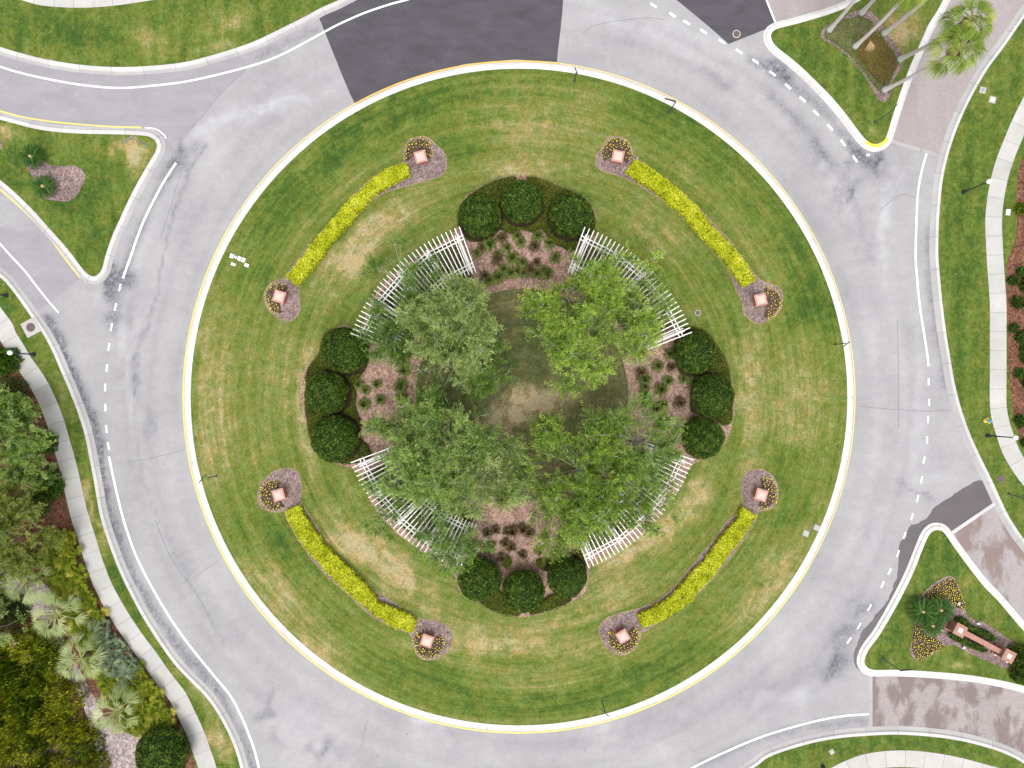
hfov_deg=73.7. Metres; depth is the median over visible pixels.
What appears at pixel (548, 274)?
grass tuft
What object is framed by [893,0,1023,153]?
brick road
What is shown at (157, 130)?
road marking
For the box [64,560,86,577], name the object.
palmetto
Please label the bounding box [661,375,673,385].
grass tuft
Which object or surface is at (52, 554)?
palmetto
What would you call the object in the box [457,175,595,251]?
hedge
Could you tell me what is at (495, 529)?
grass tuft
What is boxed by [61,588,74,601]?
palmetto
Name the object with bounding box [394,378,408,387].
grass tuft
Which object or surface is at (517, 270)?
grass tuft
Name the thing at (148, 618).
kerb
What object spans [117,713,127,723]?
shrub
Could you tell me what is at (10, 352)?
street lamp
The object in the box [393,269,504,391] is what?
tree
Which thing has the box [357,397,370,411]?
grass tuft
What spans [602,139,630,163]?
planting bed
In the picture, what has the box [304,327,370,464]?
hedge
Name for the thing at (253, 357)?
lawn
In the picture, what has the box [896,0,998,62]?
tall palm
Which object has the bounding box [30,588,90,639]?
fan palm
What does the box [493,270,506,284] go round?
grass tuft
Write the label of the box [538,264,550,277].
grass tuft
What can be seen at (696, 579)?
hedge
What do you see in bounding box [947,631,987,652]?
hedge
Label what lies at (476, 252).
grass tuft
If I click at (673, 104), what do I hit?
sign post
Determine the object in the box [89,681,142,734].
fan palm
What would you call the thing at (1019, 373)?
shrub
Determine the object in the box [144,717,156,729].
shrub
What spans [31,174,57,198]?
cycad
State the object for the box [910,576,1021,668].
planting bed
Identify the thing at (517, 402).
lawn
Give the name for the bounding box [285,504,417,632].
hedge
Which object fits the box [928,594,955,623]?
cycad
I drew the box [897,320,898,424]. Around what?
road crack
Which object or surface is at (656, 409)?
grass tuft
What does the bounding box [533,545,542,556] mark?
grass tuft
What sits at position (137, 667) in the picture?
palmetto
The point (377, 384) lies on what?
grass tuft
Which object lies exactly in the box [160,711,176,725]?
shrub
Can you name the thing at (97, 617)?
palmetto
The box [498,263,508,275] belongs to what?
grass tuft
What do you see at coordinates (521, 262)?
grass tuft
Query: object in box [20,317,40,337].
storm inlet
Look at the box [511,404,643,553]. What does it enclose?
tree
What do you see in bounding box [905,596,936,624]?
cycad
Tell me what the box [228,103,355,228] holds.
road marking
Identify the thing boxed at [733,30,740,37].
manhole
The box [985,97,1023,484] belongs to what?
pavement
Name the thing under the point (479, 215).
clipped bush
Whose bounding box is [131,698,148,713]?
shrub
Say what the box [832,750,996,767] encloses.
pavement
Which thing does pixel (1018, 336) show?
shrub
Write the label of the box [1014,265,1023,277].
shrub
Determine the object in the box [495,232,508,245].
grass tuft
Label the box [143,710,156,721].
shrub
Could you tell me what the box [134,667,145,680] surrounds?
palmetto
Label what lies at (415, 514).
undergrowth
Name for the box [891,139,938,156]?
road band
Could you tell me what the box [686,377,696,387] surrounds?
grass tuft
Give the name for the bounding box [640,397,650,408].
grass tuft
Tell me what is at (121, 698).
shrub
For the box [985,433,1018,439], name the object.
street lamp
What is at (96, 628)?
palmetto
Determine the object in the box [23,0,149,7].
pavement
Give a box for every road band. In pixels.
[766,0,775,22]
[869,676,872,726]
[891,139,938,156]
[951,503,994,533]
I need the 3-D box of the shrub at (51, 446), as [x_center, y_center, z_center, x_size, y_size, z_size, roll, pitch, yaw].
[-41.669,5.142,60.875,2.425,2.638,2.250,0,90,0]
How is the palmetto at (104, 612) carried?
on the planting bed at (58, 517)
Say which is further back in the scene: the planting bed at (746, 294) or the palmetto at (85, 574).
the planting bed at (746, 294)
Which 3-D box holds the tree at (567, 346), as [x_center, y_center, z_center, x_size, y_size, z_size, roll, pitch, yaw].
[5.928,-4.919,56.528,11.497,9.790,11.285,-34,90,0]
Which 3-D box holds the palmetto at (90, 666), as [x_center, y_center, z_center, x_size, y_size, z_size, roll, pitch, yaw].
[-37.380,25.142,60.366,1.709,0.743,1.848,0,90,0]
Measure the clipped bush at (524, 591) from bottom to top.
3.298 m
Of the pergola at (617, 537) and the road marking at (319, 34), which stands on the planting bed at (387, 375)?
the pergola at (617, 537)
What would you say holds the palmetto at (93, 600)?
on the planting bed at (58, 517)
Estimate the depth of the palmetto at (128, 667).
60.45 m
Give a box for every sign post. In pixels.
[122,136,146,145]
[665,98,675,113]
[874,103,898,122]
[882,658,912,670]
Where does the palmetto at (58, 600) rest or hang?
on the planting bed at (58, 517)
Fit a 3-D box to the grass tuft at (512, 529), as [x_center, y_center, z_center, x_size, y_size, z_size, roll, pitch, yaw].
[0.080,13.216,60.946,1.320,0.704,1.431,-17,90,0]
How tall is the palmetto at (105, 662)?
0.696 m
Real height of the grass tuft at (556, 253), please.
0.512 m
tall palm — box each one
[825,0,856,33]
[851,0,925,50]
[857,0,875,16]
[880,0,926,37]
[880,23,988,93]
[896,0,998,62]
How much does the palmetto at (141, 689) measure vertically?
0.820 m
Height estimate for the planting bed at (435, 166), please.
0.001 m
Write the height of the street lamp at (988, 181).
3.385 m
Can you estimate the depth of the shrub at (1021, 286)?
61.12 m
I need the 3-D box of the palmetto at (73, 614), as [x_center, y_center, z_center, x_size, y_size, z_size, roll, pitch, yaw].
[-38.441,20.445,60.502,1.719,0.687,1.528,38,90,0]
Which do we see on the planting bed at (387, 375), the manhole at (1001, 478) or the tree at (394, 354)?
the tree at (394, 354)
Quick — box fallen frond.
[865,40,874,52]
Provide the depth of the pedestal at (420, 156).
60.39 m
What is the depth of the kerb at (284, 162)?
61.30 m
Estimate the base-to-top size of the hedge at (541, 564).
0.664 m
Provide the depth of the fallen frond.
61.07 m
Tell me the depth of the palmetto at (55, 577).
60.43 m
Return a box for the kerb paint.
[865,137,887,146]
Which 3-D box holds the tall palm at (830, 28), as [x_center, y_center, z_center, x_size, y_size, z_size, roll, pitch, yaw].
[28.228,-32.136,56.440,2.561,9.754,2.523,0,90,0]
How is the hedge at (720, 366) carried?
on the planting bed at (387, 375)
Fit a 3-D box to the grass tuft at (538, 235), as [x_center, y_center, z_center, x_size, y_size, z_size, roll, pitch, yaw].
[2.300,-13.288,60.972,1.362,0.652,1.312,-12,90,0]
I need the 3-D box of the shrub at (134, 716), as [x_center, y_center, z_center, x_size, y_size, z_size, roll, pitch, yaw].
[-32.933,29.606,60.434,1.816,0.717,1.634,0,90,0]
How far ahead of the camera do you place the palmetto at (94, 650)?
60.46 m
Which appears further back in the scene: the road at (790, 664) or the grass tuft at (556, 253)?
the road at (790, 664)
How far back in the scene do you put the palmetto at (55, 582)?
60.41 m
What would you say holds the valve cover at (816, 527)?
on the lawn at (253, 357)
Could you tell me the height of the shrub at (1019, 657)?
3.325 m
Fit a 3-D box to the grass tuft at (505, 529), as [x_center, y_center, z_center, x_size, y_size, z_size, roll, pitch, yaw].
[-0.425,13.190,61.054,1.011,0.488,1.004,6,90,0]
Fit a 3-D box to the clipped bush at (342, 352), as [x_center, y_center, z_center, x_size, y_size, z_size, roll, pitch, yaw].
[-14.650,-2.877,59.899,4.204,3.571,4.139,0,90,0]
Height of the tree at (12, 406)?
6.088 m
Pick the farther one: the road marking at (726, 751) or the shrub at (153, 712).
the road marking at (726, 751)
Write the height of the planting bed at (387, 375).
0.001 m
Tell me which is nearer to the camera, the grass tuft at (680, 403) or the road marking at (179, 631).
the grass tuft at (680, 403)
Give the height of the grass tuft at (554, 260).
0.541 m
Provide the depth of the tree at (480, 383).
57.40 m
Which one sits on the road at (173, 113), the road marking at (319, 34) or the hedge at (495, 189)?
the road marking at (319, 34)
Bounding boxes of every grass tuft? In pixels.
[353,378,364,390]
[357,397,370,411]
[361,385,371,395]
[371,379,382,389]
[374,393,386,405]
[392,381,407,393]
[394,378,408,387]
[394,391,408,404]
[396,366,410,377]
[472,248,481,258]
[477,242,486,253]
[479,269,489,280]
[481,274,493,287]
[482,237,496,252]
[482,527,491,538]
[482,539,496,552]
[489,251,503,266]
[489,524,500,534]
[493,249,502,259]
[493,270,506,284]
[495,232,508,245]
[496,552,507,562]
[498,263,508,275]
[499,537,509,547]
[502,243,511,253]
[502,526,508,535]
[504,250,519,265]
[504,266,516,279]
[505,540,517,551]
[507,523,518,538]
[511,230,522,240]
[513,266,521,276]
[515,236,525,248]
[515,256,529,268]
[517,522,528,536]
[517,549,528,559]
[518,267,528,278]
[523,526,534,538]
[524,262,536,277]
[526,239,540,251]
[531,229,544,241]
[532,267,540,279]
[533,256,542,266]
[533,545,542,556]
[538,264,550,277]
[540,266,552,280]
[544,237,555,250]
[550,253,560,264]
[551,251,560,259]
[635,366,647,378]
[638,372,652,385]
[638,389,648,398]
[639,382,650,390]
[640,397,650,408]
[649,400,661,414]
[651,359,664,372]
[653,382,668,397]
[657,399,668,408]
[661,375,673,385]
[664,347,674,360]
[665,362,675,373]
[671,395,686,409]
[677,374,688,383]
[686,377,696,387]
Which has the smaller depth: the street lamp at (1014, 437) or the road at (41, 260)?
the street lamp at (1014, 437)
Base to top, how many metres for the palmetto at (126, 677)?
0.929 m
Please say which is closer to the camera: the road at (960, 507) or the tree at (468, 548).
the tree at (468, 548)
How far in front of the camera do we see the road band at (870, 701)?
61.43 m
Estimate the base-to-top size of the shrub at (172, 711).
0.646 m
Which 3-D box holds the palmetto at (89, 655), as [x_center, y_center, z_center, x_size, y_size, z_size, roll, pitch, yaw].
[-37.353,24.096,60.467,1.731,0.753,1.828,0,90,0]
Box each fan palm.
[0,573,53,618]
[1,557,51,606]
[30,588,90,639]
[54,631,107,681]
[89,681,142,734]
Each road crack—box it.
[155,521,214,629]
[160,169,181,237]
[178,69,245,143]
[584,18,663,31]
[862,406,947,410]
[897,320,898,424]
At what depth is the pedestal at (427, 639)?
60.39 m
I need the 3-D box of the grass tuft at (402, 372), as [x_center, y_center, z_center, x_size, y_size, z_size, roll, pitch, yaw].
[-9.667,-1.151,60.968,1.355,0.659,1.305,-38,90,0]
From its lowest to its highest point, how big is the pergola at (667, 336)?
2.670 m
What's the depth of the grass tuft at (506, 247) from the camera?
60.99 m
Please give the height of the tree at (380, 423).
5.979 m
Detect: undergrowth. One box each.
[364,461,472,559]
[366,239,471,346]
[575,240,674,340]
[585,448,675,551]
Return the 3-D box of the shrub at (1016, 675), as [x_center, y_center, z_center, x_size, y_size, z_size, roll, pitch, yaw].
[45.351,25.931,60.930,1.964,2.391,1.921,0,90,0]
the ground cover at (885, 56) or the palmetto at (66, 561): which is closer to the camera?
the palmetto at (66, 561)
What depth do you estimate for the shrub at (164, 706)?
60.91 m
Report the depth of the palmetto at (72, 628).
60.45 m
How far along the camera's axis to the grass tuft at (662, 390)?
60.93 m
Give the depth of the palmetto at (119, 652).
60.76 m
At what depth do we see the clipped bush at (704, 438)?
58.98 m
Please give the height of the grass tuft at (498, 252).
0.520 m
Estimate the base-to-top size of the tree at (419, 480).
9.058 m
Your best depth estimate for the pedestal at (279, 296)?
60.39 m
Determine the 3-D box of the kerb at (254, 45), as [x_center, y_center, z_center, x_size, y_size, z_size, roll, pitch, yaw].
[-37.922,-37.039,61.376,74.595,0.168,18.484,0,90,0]
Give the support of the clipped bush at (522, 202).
on the planting bed at (387, 375)
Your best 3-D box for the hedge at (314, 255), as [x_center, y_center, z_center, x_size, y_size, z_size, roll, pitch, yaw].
[-14.771,-14.629,61.025,15.019,0.919,2.536,-44,90,0]
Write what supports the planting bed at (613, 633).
on the planting bed at (628, 621)
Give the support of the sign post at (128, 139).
on the lawn at (82, 224)
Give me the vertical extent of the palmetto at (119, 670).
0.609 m
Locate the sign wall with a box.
[943,619,1016,663]
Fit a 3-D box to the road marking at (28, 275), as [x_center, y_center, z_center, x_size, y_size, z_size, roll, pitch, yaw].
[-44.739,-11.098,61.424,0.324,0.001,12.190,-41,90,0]
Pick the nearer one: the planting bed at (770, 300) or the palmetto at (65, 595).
the palmetto at (65, 595)
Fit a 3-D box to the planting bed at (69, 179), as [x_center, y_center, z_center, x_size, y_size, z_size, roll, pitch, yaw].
[-41.261,-18.239,61.298,5.653,0.001,3.451,12,90,0]
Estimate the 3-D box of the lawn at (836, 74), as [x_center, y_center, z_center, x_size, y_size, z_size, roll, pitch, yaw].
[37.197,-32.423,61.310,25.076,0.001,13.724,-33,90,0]
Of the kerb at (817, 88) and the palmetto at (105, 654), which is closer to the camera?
the palmetto at (105, 654)
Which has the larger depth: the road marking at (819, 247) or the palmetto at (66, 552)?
the road marking at (819, 247)
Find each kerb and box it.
[0,0,355,74]
[0,112,165,284]
[0,267,248,767]
[184,62,853,731]
[737,726,1023,767]
[763,0,950,151]
[857,523,1023,692]
[929,4,1023,551]
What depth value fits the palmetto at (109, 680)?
60.46 m
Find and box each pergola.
[351,226,475,347]
[351,445,476,565]
[568,227,691,349]
[582,443,692,567]
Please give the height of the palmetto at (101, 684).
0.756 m
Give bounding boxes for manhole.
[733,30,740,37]
[998,475,1004,481]
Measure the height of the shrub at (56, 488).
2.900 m
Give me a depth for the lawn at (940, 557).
61.31 m
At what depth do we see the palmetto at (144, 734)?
60.57 m
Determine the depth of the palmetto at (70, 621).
60.43 m
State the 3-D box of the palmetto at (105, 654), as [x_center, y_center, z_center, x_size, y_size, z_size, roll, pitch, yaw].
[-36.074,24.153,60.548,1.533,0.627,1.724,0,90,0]
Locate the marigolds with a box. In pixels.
[259,137,964,658]
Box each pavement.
[0,307,216,767]
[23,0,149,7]
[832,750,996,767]
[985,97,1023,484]
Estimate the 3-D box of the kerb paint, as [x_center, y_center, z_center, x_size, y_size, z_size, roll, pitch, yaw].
[32.779,-21.642,61.288,2.154,0.001,0.766,-8,90,0]
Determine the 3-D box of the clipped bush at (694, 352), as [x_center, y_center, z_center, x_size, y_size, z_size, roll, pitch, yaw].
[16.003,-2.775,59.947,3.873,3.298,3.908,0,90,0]
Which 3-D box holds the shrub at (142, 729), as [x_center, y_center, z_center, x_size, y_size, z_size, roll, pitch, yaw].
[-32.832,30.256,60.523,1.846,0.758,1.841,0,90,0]
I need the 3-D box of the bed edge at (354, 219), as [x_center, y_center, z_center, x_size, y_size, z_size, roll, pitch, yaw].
[-14.264,-14.018,61.294,21.318,0.001,4.409,-44,90,0]
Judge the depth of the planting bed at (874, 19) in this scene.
61.30 m
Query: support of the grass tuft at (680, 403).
on the planting bed at (387, 375)
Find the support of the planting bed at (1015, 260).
on the lawn at (981, 132)
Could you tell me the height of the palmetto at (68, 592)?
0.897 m
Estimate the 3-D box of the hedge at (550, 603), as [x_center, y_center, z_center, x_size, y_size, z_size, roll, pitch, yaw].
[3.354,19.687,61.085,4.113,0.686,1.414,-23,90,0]
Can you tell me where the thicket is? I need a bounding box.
[0,620,110,767]
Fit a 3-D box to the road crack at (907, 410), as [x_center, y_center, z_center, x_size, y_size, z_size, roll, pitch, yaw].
[36.158,2.260,61.431,10.078,0.001,0.361,1,90,0]
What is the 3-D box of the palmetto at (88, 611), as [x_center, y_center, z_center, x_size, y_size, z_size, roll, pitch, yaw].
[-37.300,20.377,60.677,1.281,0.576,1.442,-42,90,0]
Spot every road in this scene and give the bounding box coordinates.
[0,0,999,767]
[0,46,263,149]
[0,227,79,310]
[319,0,562,103]
[677,0,773,43]
[768,0,844,21]
[854,480,991,670]
[873,676,1023,753]
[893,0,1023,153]
[952,507,1023,620]
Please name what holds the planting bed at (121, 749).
on the planting bed at (58, 517)
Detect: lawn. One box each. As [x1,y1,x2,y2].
[0,0,337,66]
[0,120,156,275]
[0,278,239,767]
[191,69,846,724]
[416,289,627,500]
[754,735,1023,767]
[771,0,942,143]
[864,530,1023,685]
[938,19,1023,537]
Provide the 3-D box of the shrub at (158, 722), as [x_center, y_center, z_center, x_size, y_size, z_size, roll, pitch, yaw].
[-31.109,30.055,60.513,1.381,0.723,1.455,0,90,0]
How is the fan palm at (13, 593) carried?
on the planting bed at (58, 517)
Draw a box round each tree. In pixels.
[0,384,60,495]
[0,436,63,493]
[0,481,66,588]
[0,598,31,646]
[350,295,417,369]
[352,440,479,569]
[356,229,448,313]
[359,395,431,466]
[372,382,505,510]
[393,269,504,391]
[407,314,516,417]
[415,509,496,584]
[439,426,541,523]
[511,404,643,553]
[515,249,665,405]
[526,491,604,564]
[568,240,675,334]
[572,390,687,496]
[579,448,693,540]
[598,275,676,368]
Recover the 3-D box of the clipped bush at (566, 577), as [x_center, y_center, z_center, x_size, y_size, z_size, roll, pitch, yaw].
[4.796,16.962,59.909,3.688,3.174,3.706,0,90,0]
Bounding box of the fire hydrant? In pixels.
[983,418,991,423]
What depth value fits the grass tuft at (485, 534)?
60.99 m
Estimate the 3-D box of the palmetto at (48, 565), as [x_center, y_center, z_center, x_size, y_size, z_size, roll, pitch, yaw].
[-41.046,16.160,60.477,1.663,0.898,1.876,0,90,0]
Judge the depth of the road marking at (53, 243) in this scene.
61.42 m
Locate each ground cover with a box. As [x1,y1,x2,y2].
[824,16,898,93]
[855,32,896,82]
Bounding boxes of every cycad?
[18,144,44,168]
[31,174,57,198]
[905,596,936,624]
[918,613,944,637]
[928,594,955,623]
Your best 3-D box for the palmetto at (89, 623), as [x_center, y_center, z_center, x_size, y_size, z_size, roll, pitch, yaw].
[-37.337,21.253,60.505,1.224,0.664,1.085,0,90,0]
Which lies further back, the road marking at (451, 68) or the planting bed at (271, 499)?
the road marking at (451, 68)
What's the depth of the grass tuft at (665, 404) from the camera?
60.99 m
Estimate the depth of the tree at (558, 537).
56.84 m
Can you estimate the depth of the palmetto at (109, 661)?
60.46 m
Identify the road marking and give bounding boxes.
[0,0,406,88]
[0,110,140,127]
[0,189,79,277]
[0,243,58,312]
[108,456,259,767]
[122,163,176,278]
[145,127,165,138]
[182,229,809,733]
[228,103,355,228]
[356,60,559,103]
[560,63,854,564]
[691,713,868,767]
[915,153,929,365]
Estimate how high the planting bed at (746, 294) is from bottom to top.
0.001 m
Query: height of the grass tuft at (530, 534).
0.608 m
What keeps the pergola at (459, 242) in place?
on the planting bed at (387, 375)
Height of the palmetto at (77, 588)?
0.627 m
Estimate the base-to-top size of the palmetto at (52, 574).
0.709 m
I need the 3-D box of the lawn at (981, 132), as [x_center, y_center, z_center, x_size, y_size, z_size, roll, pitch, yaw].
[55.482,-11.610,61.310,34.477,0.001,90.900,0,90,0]
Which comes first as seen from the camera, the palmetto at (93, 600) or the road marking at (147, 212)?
the palmetto at (93, 600)
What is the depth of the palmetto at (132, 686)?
60.42 m
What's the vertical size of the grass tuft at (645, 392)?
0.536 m
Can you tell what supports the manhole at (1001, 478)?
on the lawn at (981, 132)
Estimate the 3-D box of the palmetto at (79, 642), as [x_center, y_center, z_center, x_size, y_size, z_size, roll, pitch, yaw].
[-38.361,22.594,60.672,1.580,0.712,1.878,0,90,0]
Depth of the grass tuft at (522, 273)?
60.92 m
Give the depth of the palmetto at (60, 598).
60.52 m
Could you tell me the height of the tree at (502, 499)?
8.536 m
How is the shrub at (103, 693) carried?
on the planting bed at (58, 517)
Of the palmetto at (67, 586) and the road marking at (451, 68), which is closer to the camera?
the palmetto at (67, 586)
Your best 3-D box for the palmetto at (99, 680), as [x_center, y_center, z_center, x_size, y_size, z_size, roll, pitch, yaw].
[-36.286,26.384,60.807,1.911,0.832,2.004,0,90,0]
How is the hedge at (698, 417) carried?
on the planting bed at (387, 375)
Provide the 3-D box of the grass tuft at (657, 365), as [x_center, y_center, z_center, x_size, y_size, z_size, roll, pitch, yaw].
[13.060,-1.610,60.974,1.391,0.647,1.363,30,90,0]
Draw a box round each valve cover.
[802,529,809,536]
[813,524,820,530]
[979,86,986,93]
[989,96,996,103]
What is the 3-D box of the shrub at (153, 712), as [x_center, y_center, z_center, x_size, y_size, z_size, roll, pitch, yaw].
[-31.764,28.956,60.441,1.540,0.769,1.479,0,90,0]
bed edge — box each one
[263,136,446,321]
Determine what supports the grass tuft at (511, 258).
on the planting bed at (387, 375)
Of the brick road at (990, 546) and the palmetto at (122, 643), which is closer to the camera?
the palmetto at (122, 643)
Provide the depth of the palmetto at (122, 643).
60.60 m
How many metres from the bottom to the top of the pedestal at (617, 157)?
1.110 m
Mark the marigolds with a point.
(761, 503)
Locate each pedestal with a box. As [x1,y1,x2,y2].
[271,487,287,501]
[272,289,288,303]
[413,149,427,165]
[419,631,434,648]
[610,149,624,165]
[615,626,630,643]
[751,292,767,306]
[751,487,768,501]
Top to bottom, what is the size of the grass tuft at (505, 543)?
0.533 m
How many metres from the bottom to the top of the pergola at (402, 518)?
2.670 m
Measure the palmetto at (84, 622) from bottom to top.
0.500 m
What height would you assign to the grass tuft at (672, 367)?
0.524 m
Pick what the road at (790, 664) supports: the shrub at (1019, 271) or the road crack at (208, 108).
the road crack at (208, 108)
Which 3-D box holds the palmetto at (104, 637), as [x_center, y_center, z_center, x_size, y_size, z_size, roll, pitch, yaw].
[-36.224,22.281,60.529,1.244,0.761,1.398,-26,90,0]
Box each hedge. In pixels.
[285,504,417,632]
[286,162,411,286]
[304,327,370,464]
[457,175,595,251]
[480,589,520,616]
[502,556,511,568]
[529,594,571,615]
[535,557,552,571]
[573,550,586,583]
[624,158,756,287]
[637,506,756,628]
[674,326,733,425]
[689,416,725,459]
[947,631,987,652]
[954,615,996,642]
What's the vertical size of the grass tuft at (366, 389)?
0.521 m
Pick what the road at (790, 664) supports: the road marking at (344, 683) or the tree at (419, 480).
the road marking at (344, 683)
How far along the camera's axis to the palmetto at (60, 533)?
60.83 m
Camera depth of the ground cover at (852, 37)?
61.20 m
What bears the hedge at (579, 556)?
on the planting bed at (387, 375)
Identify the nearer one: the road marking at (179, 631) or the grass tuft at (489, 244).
the grass tuft at (489, 244)
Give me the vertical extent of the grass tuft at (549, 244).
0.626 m
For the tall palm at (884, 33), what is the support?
on the planting bed at (874, 19)
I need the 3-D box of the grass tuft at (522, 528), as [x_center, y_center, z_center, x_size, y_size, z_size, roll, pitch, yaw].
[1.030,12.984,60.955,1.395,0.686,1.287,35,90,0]
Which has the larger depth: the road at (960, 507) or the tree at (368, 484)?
the road at (960, 507)
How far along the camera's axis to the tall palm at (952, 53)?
52.42 m
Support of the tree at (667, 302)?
on the planting bed at (387, 375)
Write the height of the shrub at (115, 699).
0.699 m
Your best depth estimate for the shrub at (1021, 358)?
61.12 m
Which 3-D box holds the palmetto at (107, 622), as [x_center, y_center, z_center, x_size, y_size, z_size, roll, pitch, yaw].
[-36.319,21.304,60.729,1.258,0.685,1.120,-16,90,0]
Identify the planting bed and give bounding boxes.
[0,341,195,767]
[0,628,90,767]
[26,160,84,201]
[41,616,143,767]
[258,469,450,659]
[261,480,284,509]
[265,137,445,320]
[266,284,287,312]
[300,175,734,616]
[405,139,431,161]
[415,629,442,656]
[596,137,781,322]
[600,470,776,653]
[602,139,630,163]
[609,626,637,650]
[757,478,775,507]
[764,288,779,317]
[820,10,902,101]
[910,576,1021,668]
[912,625,942,659]
[921,578,965,609]
[1006,156,1023,438]
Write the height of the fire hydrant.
0.880 m
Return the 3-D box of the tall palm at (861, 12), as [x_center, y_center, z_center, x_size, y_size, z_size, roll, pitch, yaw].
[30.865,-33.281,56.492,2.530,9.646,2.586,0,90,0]
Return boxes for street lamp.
[7,350,35,356]
[961,179,991,193]
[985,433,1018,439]
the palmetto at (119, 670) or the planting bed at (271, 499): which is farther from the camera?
the planting bed at (271, 499)
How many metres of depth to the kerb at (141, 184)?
61.31 m
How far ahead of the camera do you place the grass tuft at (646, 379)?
60.86 m
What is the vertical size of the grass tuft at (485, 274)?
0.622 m
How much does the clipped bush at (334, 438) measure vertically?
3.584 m
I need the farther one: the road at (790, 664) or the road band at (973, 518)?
the road at (790, 664)
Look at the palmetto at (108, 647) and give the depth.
60.48 m
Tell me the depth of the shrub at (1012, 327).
61.00 m
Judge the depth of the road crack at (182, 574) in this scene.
61.43 m
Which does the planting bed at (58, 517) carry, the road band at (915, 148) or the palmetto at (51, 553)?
the palmetto at (51, 553)
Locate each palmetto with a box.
[37,552,53,571]
[40,562,55,571]
[43,547,60,562]
[44,564,58,579]
[48,569,60,580]
[48,586,58,596]
[50,547,62,559]
[50,571,65,587]
[51,552,67,571]
[52,579,65,591]
[52,590,66,605]
[56,530,68,540]
[56,588,65,601]
[58,546,74,558]
[58,553,75,565]
[60,539,83,557]
[60,566,72,578]
[61,532,74,549]
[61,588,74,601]
[63,530,76,544]
[64,557,77,567]
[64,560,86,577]
[64,566,83,583]
[64,577,73,589]
[64,604,78,616]
[66,588,85,601]
[66,597,82,613]
[66,622,81,634]
[67,617,83,628]
[68,627,83,640]
[69,573,83,585]
[72,568,87,580]
[72,582,88,597]
[72,610,85,622]
[73,633,86,645]
[75,592,97,610]
[75,624,90,639]
[78,585,94,599]
[80,617,90,627]
[81,624,93,638]
[82,647,96,663]
[83,592,96,606]
[83,658,96,675]
[85,605,99,617]
[86,619,95,628]
[87,666,101,679]
[91,606,110,624]
[91,629,104,639]
[91,640,101,652]
[92,650,108,666]
[93,614,105,627]
[93,619,110,635]
[94,638,108,649]
[96,669,114,686]
[97,626,109,640]
[97,664,112,679]
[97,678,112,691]
[98,618,109,628]
[98,647,113,659]
[98,652,112,667]
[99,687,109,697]
[103,637,119,653]
[103,659,117,678]
[105,629,117,640]
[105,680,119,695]
[106,675,119,688]
[107,653,115,665]
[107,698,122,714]
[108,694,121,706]
[111,640,125,654]
[111,647,128,659]
[111,662,121,673]
[113,637,125,648]
[114,654,130,670]
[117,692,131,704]
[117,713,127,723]
[118,660,129,674]
[119,673,136,688]
[120,656,137,672]
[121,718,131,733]
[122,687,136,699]
[123,672,137,690]
[125,656,141,673]
[127,666,137,677]
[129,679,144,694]
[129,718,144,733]
[130,659,146,674]
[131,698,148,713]
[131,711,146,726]
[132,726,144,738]
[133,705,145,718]
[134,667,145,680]
[136,679,155,698]
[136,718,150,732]
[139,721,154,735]
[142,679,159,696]
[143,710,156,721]
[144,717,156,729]
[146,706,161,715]
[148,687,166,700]
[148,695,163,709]
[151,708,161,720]
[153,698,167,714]
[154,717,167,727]
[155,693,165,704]
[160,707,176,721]
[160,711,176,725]
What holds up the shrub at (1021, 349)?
on the planting bed at (1015, 260)
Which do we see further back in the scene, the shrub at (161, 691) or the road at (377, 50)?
the road at (377, 50)
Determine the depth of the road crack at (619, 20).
61.43 m
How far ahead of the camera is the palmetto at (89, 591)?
60.58 m
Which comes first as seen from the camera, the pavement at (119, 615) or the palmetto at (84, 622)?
the palmetto at (84, 622)
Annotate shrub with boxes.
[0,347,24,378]
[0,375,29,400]
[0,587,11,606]
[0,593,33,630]
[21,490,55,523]
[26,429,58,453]
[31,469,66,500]
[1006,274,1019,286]
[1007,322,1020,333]
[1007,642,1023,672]
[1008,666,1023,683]
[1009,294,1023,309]
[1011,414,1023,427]
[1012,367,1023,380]
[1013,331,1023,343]
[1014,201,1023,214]
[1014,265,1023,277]
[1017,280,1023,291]
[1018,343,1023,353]
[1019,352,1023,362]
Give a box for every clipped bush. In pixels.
[134,724,191,767]
[304,371,348,415]
[310,415,358,463]
[321,328,369,373]
[457,555,502,601]
[458,193,501,237]
[501,178,543,223]
[501,568,544,613]
[546,556,587,597]
[548,192,593,237]
[672,331,716,373]
[681,417,724,459]
[690,373,734,417]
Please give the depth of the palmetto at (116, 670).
60.51 m
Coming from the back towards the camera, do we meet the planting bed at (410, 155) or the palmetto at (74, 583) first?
the planting bed at (410, 155)
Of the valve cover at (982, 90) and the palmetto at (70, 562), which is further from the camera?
the valve cover at (982, 90)
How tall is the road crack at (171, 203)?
0.001 m

